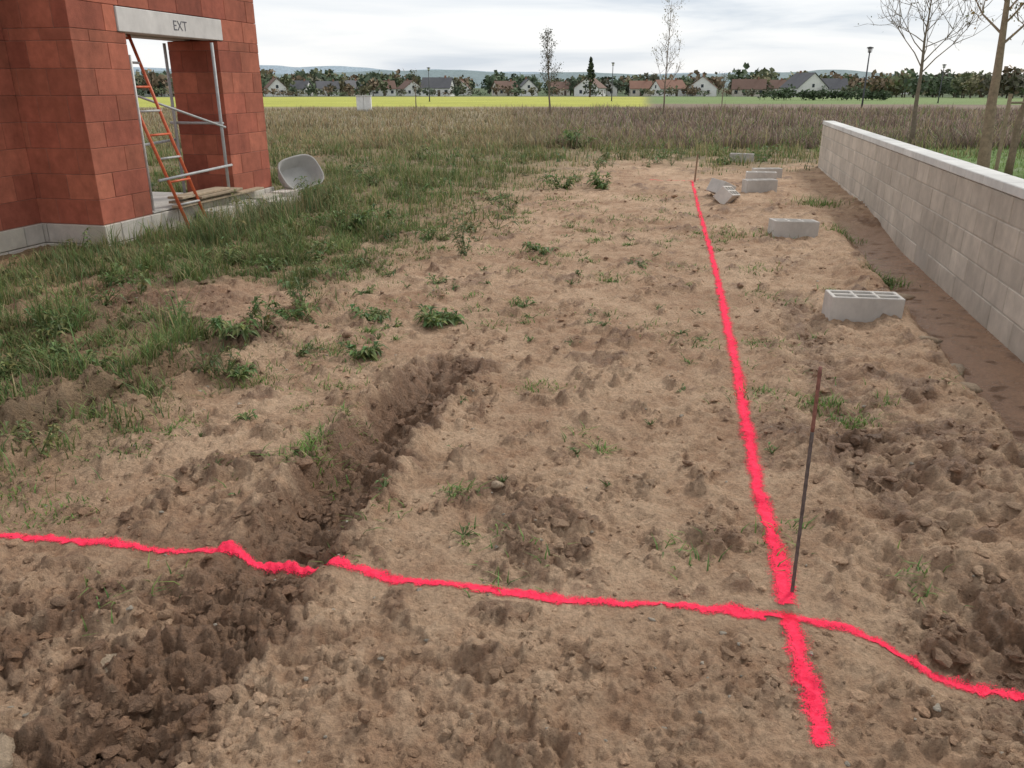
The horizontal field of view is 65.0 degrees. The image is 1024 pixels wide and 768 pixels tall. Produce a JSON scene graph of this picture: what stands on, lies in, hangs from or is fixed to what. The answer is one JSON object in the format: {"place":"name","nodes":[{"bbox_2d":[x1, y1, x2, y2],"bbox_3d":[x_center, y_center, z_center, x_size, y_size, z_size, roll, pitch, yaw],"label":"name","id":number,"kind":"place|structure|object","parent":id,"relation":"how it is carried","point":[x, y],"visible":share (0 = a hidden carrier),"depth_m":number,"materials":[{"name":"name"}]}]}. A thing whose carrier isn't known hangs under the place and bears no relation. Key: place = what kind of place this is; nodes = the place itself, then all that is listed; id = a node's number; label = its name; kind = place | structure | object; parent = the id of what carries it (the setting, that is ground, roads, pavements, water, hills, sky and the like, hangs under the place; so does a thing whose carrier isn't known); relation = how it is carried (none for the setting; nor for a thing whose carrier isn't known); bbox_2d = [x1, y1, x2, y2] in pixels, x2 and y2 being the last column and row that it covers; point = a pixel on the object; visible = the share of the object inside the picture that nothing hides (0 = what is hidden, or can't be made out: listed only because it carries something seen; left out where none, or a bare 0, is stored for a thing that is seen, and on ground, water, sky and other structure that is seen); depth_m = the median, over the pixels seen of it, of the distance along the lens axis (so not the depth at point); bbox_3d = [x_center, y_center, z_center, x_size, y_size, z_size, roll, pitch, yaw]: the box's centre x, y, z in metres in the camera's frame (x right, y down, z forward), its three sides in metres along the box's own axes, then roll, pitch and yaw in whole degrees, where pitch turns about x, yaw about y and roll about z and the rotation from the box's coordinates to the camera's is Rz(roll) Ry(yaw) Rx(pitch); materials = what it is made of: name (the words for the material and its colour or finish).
{"place":"outdoors","nodes":[
{"label":"outdoors","id":0,"kind":"place"},
{"bbox_2d":[133,65,733,74],"bbox_3d":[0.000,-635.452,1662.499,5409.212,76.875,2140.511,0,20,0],"label":"hills","id":1,"kind":"structure","parent":0,"point":[282,69],"depth_m":2330.29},
{"bbox_2d":[0,88,1023,767],"bbox_3d":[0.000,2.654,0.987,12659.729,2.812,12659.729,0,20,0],"label":"ground","id":2,"kind":"structure","parent":0,"point":[716,732],"depth_m":3.29,"materials":[{"name":"soil"}]},
{"bbox_2d":[35,338,84,368],"bbox_3d":[-2.739,-0.181,4.880,0.260,0.152,0.299,0,20,0],"label":"weed plant","id":3,"kind":"object","parent":2,"relation":"on","point":[64,344],"visible":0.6,"depth_m":4.90,"materials":[{"name":"green plant"}]},
{"bbox_2d":[30,304,94,334],"bbox_3d":[-3.016,-0.396,5.387,0.340,0.225,0.362,0,20,0],"label":"weed plant","id":4,"kind":"object","parent":2,"relation":"on","point":[55,316],"visible":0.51,"depth_m":5.39,"materials":[{"name":"green plant"}]},
{"bbox_2d":[96,260,148,285],"bbox_3d":[-3.207,-0.918,6.696,0.368,0.270,0.416,9,22,24],"label":"weed plant","id":5,"kind":"object","parent":2,"relation":"on","point":[107,278],"visible":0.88,"depth_m":6.63,"materials":[{"name":"green plant"}]},
{"bbox_2d":[0,187,300,255],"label":"foundation","id":6,"kind":"object","parent":2,"relation":"on","point":[16,240],"visible":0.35,"depth_m":8.46,"materials":[{"name":"grey concrete"}]},
{"bbox_2d":[0,0,271,230],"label":"walls","id":7,"kind":"structure","parent":6,"relation":"on","point":[82,136],"depth_m":8.23,"materials":[{"name":"brick"}]},
{"bbox_2d":[0,0,270,231],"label":"mortar","id":8,"kind":"object","parent":7,"relation":"attached to","point":[105,121],"visible":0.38,"depth_m":8.23,"materials":[{"name":"concrete"}]},
{"bbox_2d":[113,6,222,40],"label":"lintel","id":9,"kind":"structure","parent":7,"relation":"on","point":[143,24],"depth_m":8.99,"materials":[{"name":"concrete"}]},
{"bbox_2d":[129,43,232,210],"bbox_3d":[-4.124,-3.050,9.522,0.774,1.880,1.501,5,21,12],"label":"scaffold frame","id":10,"kind":"object","parent":6,"relation":"on","point":[220,123],"visible":0.62,"depth_m":9.89,"materials":[{"name":"metal"}]},
{"bbox_2d":[168,187,263,207],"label":"wooden planks","id":11,"kind":"object","parent":6,"relation":"on","point":[215,193],"visible":0.91,"depth_m":9.82,"materials":[{"name":"brown wood"}]},
{"bbox_2d":[278,154,323,189],"bbox_3d":[-3.100,-3.074,11.703,0.407,0.500,0.715,14,25,33],"label":"mortar tub","id":12,"kind":"object","parent":6,"relation":"on","point":[291,169],"visible":0.73,"depth_m":11.83,"materials":[{"name":"plastic"}]},
{"bbox_2d":[126,34,207,227],"bbox_3d":[-4.010,-2.885,9.091,0.779,2.241,0.429,0,20,0],"label":"ladder","id":13,"kind":"object","parent":2,"relation":"on","point":[168,133],"visible":0.64,"depth_m":9.13,"materials":[{"name":"wood"}]},
{"bbox_2d":[201,294,272,340],"bbox_3d":[-1.819,-0.394,5.236,0.462,0.289,0.461,0,20,0],"label":"weed plant","id":14,"kind":"object","parent":2,"relation":"on","point":[221,326],"visible":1,"depth_m":5.25,"materials":[{"name":"green plant"}]},
{"bbox_2d":[227,362,258,383],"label":"weed plant","id":15,"kind":"object","parent":2,"relation":"on","point":[246,370],"visible":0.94,"depth_m":4.53,"materials":[{"name":"green plant"}]},
{"bbox_2d":[231,409,257,420],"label":"weed plant","id":16,"kind":"object","parent":2,"relation":"on","point":[244,416],"visible":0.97,"depth_m":4.05,"materials":[{"name":"green plant"}]},
{"bbox_2d":[240,254,287,271],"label":"weed plant","id":17,"kind":"object","parent":2,"relation":"on","point":[276,266],"visible":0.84,"depth_m":7.30,"materials":[{"name":"green plant"}]},
{"bbox_2d":[264,79,287,95],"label":"walls","id":18,"kind":"structure","parent":2,"relation":"on","point":[281,86],"depth_m":297.11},
{"bbox_2d":[264,297,320,320],"bbox_3d":[-1.583,-0.514,5.773,0.322,0.157,0.424,-13,24,-30],"label":"weed plant","id":19,"kind":"object","parent":2,"relation":"on","point":[296,310],"visible":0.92,"depth_m":5.77,"materials":[{"name":"green plant"}]},
{"bbox_2d":[291,83,312,95],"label":"walls","id":20,"kind":"structure","parent":2,"relation":"on","point":[304,92],"depth_m":321.12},
{"bbox_2d":[290,80,312,88],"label":"roof","id":21,"kind":"structure","parent":20,"relation":"on","point":[300,84],"depth_m":321.74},
{"bbox_2d":[293,176,335,205],"bbox_3d":[-2.817,-2.668,11.229,0.829,0.445,0.424,13,24,32],"label":"weed plant","id":22,"kind":"object","parent":2,"relation":"on","point":[301,186],"visible":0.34,"depth_m":11.12,"materials":[{"name":"green plant"}]},
{"bbox_2d":[297,212,332,226],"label":"weed plant","id":23,"kind":"object","parent":2,"relation":"on","point":[320,217],"visible":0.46,"depth_m":9.36,"materials":[{"name":"green plant"}]},
{"bbox_2d":[317,89,338,95],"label":"walls","id":24,"kind":"structure","parent":2,"relation":"on","point":[326,93],"depth_m":321.10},
{"bbox_2d":[315,81,339,88],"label":"roof","id":25,"kind":"structure","parent":24,"relation":"on","point":[320,84],"depth_m":321.90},
{"bbox_2d":[325,262,356,274],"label":"weed plant","id":26,"kind":"object","parent":2,"relation":"on","point":[339,267],"visible":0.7,"depth_m":7.10,"materials":[{"name":"green plant"}]},
{"bbox_2d":[331,204,380,231],"bbox_3d":[-1.785,-1.875,9.198,0.592,0.358,0.608,-5,21,-12],"label":"weed plant","id":27,"kind":"object","parent":2,"relation":"on","point":[360,218],"visible":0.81,"depth_m":9.10,"materials":[{"name":"green plant"}]},
{"bbox_2d":[337,340,388,360],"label":"weed plant","id":28,"kind":"object","parent":2,"relation":"on","point":[374,348],"visible":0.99,"depth_m":4.95,"materials":[{"name":"green plant"}]},
{"bbox_2d":[356,96,371,110],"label":"utility cabinet","id":29,"kind":"object","parent":2,"relation":"on","point":[364,102],"visible":0.81,"depth_m":53.66,"materials":[{"name":"concrete"}]},
{"bbox_2d":[353,284,378,294],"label":"weed plant","id":30,"kind":"object","parent":2,"relation":"on","point":[368,291],"visible":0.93,"depth_m":6.52,"materials":[{"name":"green plant"}]},
{"bbox_2d":[347,304,391,322],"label":"weed plant","id":31,"kind":"object","parent":2,"relation":"on","point":[374,315],"visible":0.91,"depth_m":5.75,"materials":[{"name":"green plant"}]},
{"bbox_2d":[370,89,395,95],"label":"walls","id":32,"kind":"structure","parent":2,"relation":"on","point":[380,93],"depth_m":328.19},
{"bbox_2d":[368,205,407,224],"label":"weed plant","id":33,"kind":"object","parent":2,"relation":"on","point":[389,213],"visible":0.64,"depth_m":9.86,"materials":[{"name":"green plant"}]},
{"bbox_2d":[0,137,779,538],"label":"weeds","id":34,"kind":"object","parent":2,"relation":"on","point":[54,331],"visible":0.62,"depth_m":6.69,"materials":[{"name":"green plant"}]},
{"bbox_2d":[379,317,401,329],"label":"weed plant","id":35,"kind":"object","parent":2,"relation":"on","point":[388,326],"visible":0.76,"depth_m":5.61,"materials":[{"name":"green plant"}]},
{"bbox_2d":[397,81,420,95],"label":"walls","id":36,"kind":"structure","parent":2,"relation":"on","point":[407,88],"depth_m":330.81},
{"bbox_2d":[397,80,418,88],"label":"roof","id":37,"kind":"structure","parent":36,"relation":"on","point":[404,84],"depth_m":333.69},
{"bbox_2d":[409,70,423,106],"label":"slender tree","id":38,"kind":"object","parent":2,"relation":"on","point":[415,87],"visible":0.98,"depth_m":65.66,"materials":[{"name":"green plant"}]},
{"bbox_2d":[411,225,439,240],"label":"weed plant","id":39,"kind":"object","parent":2,"relation":"on","point":[425,231],"visible":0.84,"depth_m":8.76,"materials":[{"name":"green plant"}]},
{"bbox_2d":[414,177,449,196],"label":"weed plant","id":40,"kind":"object","parent":2,"relation":"on","point":[426,185],"visible":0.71,"depth_m":12.25,"materials":[{"name":"green plant"}]},
{"bbox_2d":[421,81,454,95],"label":"walls","id":41,"kind":"structure","parent":2,"relation":"on","point":[441,89],"depth_m":286.65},
{"bbox_2d":[420,77,454,87],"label":"roof","id":42,"kind":"structure","parent":41,"relation":"on","point":[439,82],"depth_m":287.23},
{"bbox_2d":[414,304,463,327],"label":"weed plant","id":43,"kind":"object","parent":2,"relation":"on","point":[432,318],"visible":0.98,"depth_m":5.67,"materials":[{"name":"green plant"}]},
{"bbox_2d":[427,273,455,284],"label":"weed plant","id":44,"kind":"object","parent":2,"relation":"on","point":[439,280],"visible":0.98,"depth_m":6.81,"materials":[{"name":"green plant"}]},
{"bbox_2d":[440,307,464,325],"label":"weed plant","id":45,"kind":"object","parent":2,"relation":"on","point":[456,321],"visible":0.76,"depth_m":5.73,"materials":[{"name":"green plant"}]},
{"bbox_2d":[448,209,477,255],"bbox_3d":[-0.460,-1.456,7.892,0.191,0.490,0.442,-19,27,-41],"label":"weed plant","id":46,"kind":"object","parent":2,"relation":"on","point":[461,252],"visible":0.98,"depth_m":7.93,"materials":[{"name":"green plant"}]},
{"bbox_2d":[0,128,973,635],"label":"grass","id":47,"kind":"structure","parent":2,"relation":"on","point":[212,228],"depth_m":7.57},
{"bbox_2d":[0,292,982,767],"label":"stones","id":48,"kind":"object","parent":2,"relation":"on","point":[6,750],"visible":0.39,"depth_m":2.33,"materials":[{"name":"stone"}]},
{"bbox_2d":[487,207,518,219],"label":"weed plant","id":49,"kind":"object","parent":2,"relation":"on","point":[506,217],"visible":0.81,"depth_m":10.12,"materials":[{"name":"green plant"}]},
{"bbox_2d":[492,83,514,95],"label":"walls","id":50,"kind":"structure","parent":2,"relation":"on","point":[500,94],"depth_m":331.38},
{"bbox_2d":[491,81,517,88],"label":"roof","id":51,"kind":"structure","parent":50,"relation":"on","point":[506,83],"depth_m":332.15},
{"bbox_2d":[0,177,1023,767],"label":"soil clods","id":52,"kind":"object","parent":2,"relation":"on","point":[140,707],"visible":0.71,"depth_m":2.53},
{"bbox_2d":[0,532,1023,700],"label":"spray paint line","id":53,"kind":"object","parent":2,"relation":"on","point":[229,546],"visible":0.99,"depth_m":2.68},
{"bbox_2d":[2,212,1023,766],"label":"pebbles","id":54,"kind":"object","parent":2,"relation":"on","point":[936,708],"visible":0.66,"depth_m":2.51,"materials":[{"name":"stone"}]},
{"bbox_2d":[512,296,538,307],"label":"weed plant","id":55,"kind":"object","parent":2,"relation":"on","point":[522,305],"visible":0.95,"depth_m":6.17,"materials":[{"name":"green plant"}]},
{"bbox_2d":[518,80,537,95],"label":"walls","id":56,"kind":"structure","parent":2,"relation":"on","point":[526,84],"depth_m":311.90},
{"bbox_2d":[521,241,560,255],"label":"weed plant","id":57,"kind":"object","parent":2,"relation":"on","point":[533,247],"visible":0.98,"depth_m":8.00,"materials":[{"name":"green plant"}]},
{"bbox_2d":[539,28,563,111],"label":"slender tree","id":58,"kind":"object","parent":2,"relation":"on","point":[547,56],"visible":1,"depth_m":46.32,"materials":[{"name":"grey plant"}]},
{"bbox_2d":[538,174,577,188],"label":"weed plant","id":59,"kind":"object","parent":2,"relation":"on","point":[566,184],"visible":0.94,"depth_m":12.96,"materials":[{"name":"green plant"}]},
{"bbox_2d":[551,89,569,95],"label":"walls","id":60,"kind":"structure","parent":2,"relation":"on","point":[567,94],"depth_m":340.54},
{"bbox_2d":[550,82,569,88],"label":"roof","id":61,"kind":"structure","parent":60,"relation":"on","point":[562,85],"depth_m":340.88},
{"bbox_2d":[551,128,596,148],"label":"weed plant","id":62,"kind":"object","parent":2,"relation":"on","point":[568,134],"visible":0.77,"depth_m":21.23,"materials":[{"name":"green plant"}]},
{"bbox_2d":[134,62,1023,96],"bbox_3d":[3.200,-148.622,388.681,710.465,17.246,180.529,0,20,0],"label":"distant treeline","id":63,"kind":"object","parent":2,"relation":"on","point":[375,80],"visible":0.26,"depth_m":368.49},
{"bbox_2d":[137,81,1023,96],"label":"village shrubs","id":64,"kind":"object","parent":2,"relation":"on","point":[458,90],"visible":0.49,"depth_m":283.15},
{"bbox_2d":[582,56,596,96],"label":"conifer tree","id":65,"kind":"object","parent":2,"relation":"on","point":[591,75],"visible":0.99,"depth_m":228.54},
{"bbox_2d":[574,78,605,95],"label":"walls","id":66,"kind":"structure","parent":2,"relation":"on","point":[578,87],"depth_m":290.82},
{"bbox_2d":[574,78,606,87],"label":"roof","id":67,"kind":"structure","parent":66,"relation":"on","point":[599,84],"depth_m":293.44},
{"bbox_2d":[586,170,612,189],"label":"weed plant","id":68,"kind":"object","parent":2,"relation":"on","point":[597,183],"visible":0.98,"depth_m":13.02,"materials":[{"name":"green plant"}]},
{"bbox_2d":[606,82,616,95],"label":"walls","id":69,"kind":"structure","parent":2,"relation":"on","point":[608,93],"depth_m":318.64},
{"bbox_2d":[626,259,651,268],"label":"weed plant","id":70,"kind":"object","parent":2,"relation":"on","point":[641,265],"visible":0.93,"depth_m":7.42,"materials":[{"name":"green plant"}]},
{"bbox_2d":[629,85,649,95],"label":"walls","id":71,"kind":"structure","parent":2,"relation":"on","point":[636,93],"depth_m":315.65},
{"bbox_2d":[628,81,651,88],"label":"roof","id":72,"kind":"structure","parent":71,"relation":"on","point":[640,84],"depth_m":316.00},
{"bbox_2d":[645,143,677,158],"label":"weed plant","id":73,"kind":"object","parent":2,"relation":"on","point":[668,151],"visible":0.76,"depth_m":18.48,"materials":[{"name":"green plant"}]},
{"bbox_2d":[650,81,685,95],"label":"walls","id":74,"kind":"structure","parent":2,"relation":"on","point":[659,89],"depth_m":298.73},
{"bbox_2d":[649,80,685,88],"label":"roof","id":75,"kind":"structure","parent":74,"relation":"on","point":[680,84],"depth_m":298.70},
{"bbox_2d":[652,0,684,111],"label":"slender tree","id":76,"kind":"object","parent":2,"relation":"on","point":[666,68],"visible":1,"depth_m":46.14,"materials":[{"name":"grey plant"}]},
{"bbox_2d":[687,77,716,95],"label":"walls","id":77,"kind":"structure","parent":2,"relation":"on","point":[710,86],"depth_m":295.39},
{"bbox_2d":[706,178,735,193],"bbox_3d":[3.142,-2.940,12.091,0.200,0.200,0.500,21,15,-17],"label":"concrete block","id":78,"kind":"object","parent":2,"relation":"on","point":[714,186],"depth_m":12.04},
{"bbox_2d":[718,72,731,103],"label":"slender tree","id":79,"kind":"object","parent":2,"relation":"on","point":[724,75],"visible":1,"depth_m":70.28,"materials":[{"name":"grey plant"}]},
{"bbox_2d":[713,186,740,203],"bbox_3d":[3.078,-2.693,11.511,0.200,0.200,0.500,47,29,11],"label":"concrete block","id":80,"kind":"object","parent":2,"relation":"on","point":[725,194],"depth_m":11.32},
{"bbox_2d":[714,147,740,164],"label":"weed plant","id":81,"kind":"object","parent":2,"relation":"on","point":[725,159],"visible":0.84,"depth_m":17.07,"materials":[{"name":"green plant"}]},
{"bbox_2d":[729,153,753,162],"bbox_3d":[5.050,-4.965,17.678,0.500,0.200,0.200,9,22,23],"label":"concrete block","id":82,"kind":"object","parent":2,"relation":"on","point":[751,155],"depth_m":17.59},
{"bbox_2d":[650,178,838,747],"bbox_3d":[1.641,-1.389,8.256,1.026,0.068,13.424,4,21,10],"label":"spray paint line","id":83,"kind":"object","parent":2,"relation":"on","point":[814,699],"visible":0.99,"depth_m":2.86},
{"bbox_2d":[732,90,764,95],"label":"walls","id":84,"kind":"structure","parent":2,"relation":"on","point":[739,93],"depth_m":293.17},
{"bbox_2d":[731,79,766,89],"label":"roof","id":85,"kind":"structure","parent":84,"relation":"on","point":[749,84],"depth_m":292.85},
{"bbox_2d":[741,179,777,192],"bbox_3d":[3.880,-3.105,12.608,0.500,0.200,0.200,-3,21,-8],"label":"concrete block","id":86,"kind":"object","parent":2,"relation":"on","point":[758,185],"depth_m":12.52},
{"bbox_2d":[745,171,776,178],"bbox_3d":[4.280,-3.547,13.831,0.500,0.200,0.200,4,21,11],"label":"concrete block","id":87,"kind":"object","parent":2,"relation":"on","point":[761,175],"depth_m":13.73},
{"bbox_2d":[747,142,784,161],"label":"weed plant","id":88,"kind":"object","parent":2,"relation":"on","point":[766,155],"visible":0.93,"depth_m":17.78,"materials":[{"name":"green plant"}]},
{"bbox_2d":[752,168,782,177],"bbox_3d":[4.620,-3.812,14.586,0.500,0.200,0.200,-2,20,-5],"label":"concrete block","id":89,"kind":"object","parent":2,"relation":"on","point":[779,172],"depth_m":14.49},
{"bbox_2d":[767,218,819,238],"bbox_3d":[3.114,-1.716,8.911,0.500,0.200,0.200,1,20,-3],"label":"concrete block","id":90,"kind":"object","parent":2,"relation":"on","point":[787,228],"depth_m":8.82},
{"bbox_2d":[780,74,827,96],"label":"walls","id":91,"kind":"structure","parent":2,"relation":"on","point":[815,79],"depth_m":274.14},
{"bbox_2d":[780,72,828,87],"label":"roof","id":92,"kind":"structure","parent":91,"relation":"on","point":[797,80],"depth_m":277.29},
{"bbox_2d":[790,366,821,592],"bbox_3d":[0.924,0.343,2.539,0.025,0.840,0.013,0,20,0],"label":"rebar stake","id":93,"kind":"object","parent":2,"relation":"on","point":[811,438],"visible":0.94,"depth_m":2.52,"materials":[{"name":"metal"}]},
{"bbox_2d":[756,89,893,100],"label":"hedge","id":94,"kind":"object","parent":2,"relation":"on","point":[834,94],"visible":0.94,"depth_m":139.87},
{"bbox_2d":[821,290,905,322],"bbox_3d":[2.522,-0.549,5.788,0.500,0.200,0.200,2,23,3],"label":"concrete block","id":95,"kind":"object","parent":2,"relation":"on","point":[858,306],"depth_m":5.70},
{"bbox_2d":[861,47,873,108],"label":"street lamp","id":96,"kind":"object","parent":2,"relation":"on","point":[870,49],"visible":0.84,"depth_m":65.30,"materials":[{"name":"metal"}]},
{"bbox_2d":[818,125,1023,362],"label":"blockwork","id":97,"kind":"object","parent":2,"relation":"on","point":[998,294],"visible":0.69,"depth_m":7.21,"materials":[{"name":"grey concrete"}]},
{"bbox_2d":[818,135,1023,347],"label":"mortar joints","id":98,"kind":"object","parent":97,"relation":"attached to","point":[921,256],"visible":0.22,"depth_m":7.88,"materials":[{"name":"concrete"}]},
{"bbox_2d":[823,121,1023,199],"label":"coping","id":99,"kind":"object","parent":97,"relation":"on","point":[1004,182],"visible":1,"depth_m":7.60,"materials":[{"name":"concrete"}]},
{"bbox_2d":[858,0,1001,143],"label":"young tree","id":100,"kind":"object","parent":2,"relation":"on","point":[914,115],"visible":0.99,"depth_m":21.71,"materials":[{"name":"brown plant"}]},
{"bbox_2d":[859,65,1023,98],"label":"roadside trees","id":101,"kind":"object","parent":2,"relation":"on","point":[966,83],"visible":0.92,"depth_m":228.46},
{"bbox_2d":[966,0,1023,167],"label":"young tree","id":102,"kind":"object","parent":2,"relation":"on","point":[984,152],"visible":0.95,"depth_m":12.90,"materials":[{"name":"brown plant"}]},
{"bbox_2d":[994,0,1023,174],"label":"young tree","id":103,"kind":"object","parent":2,"relation":"on","point":[1009,166],"visible":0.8,"depth_m":14.77,"materials":[{"name":"brown plant"}]},
{"bbox_2d":[134,70,916,87],"bbox_3d":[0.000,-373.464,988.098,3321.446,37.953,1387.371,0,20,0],"label":"hills","id":104,"kind":"structure","parent":0,"point":[478,77],"depth_m":1330.73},
{"bbox_2d":[126,0,1023,75],"label":"sky","id":105,"kind":"structure","parent":0,"point":[719,36],"materials":[{"name":"white"}]},
{"bbox_2d":[139,102,1023,159],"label":"meadow grass","id":106,"kind":"structure","parent":0,"point":[953,135],"depth_m":29.07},
{"bbox_2d":[780,125,1023,178],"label":"lawn grass","id":107,"kind":"structure","parent":0,"point":[1015,164],"depth_m":19.51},
{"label":"walls","id":108,"kind":"object","parent":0,"visible":0},
{"bbox_2d":[821,78,847,88],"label":"roof","id":109,"kind":"structure","parent":108,"relation":"on","point":[835,83],"depth_m":296.92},
{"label":"walls","id":110,"kind":"object","parent":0,"visible":0},
{"bbox_2d":[768,80,785,88],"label":"roof","id":111,"kind":"structure","parent":110,"relation":"on","point":[776,84],"depth_m":336.33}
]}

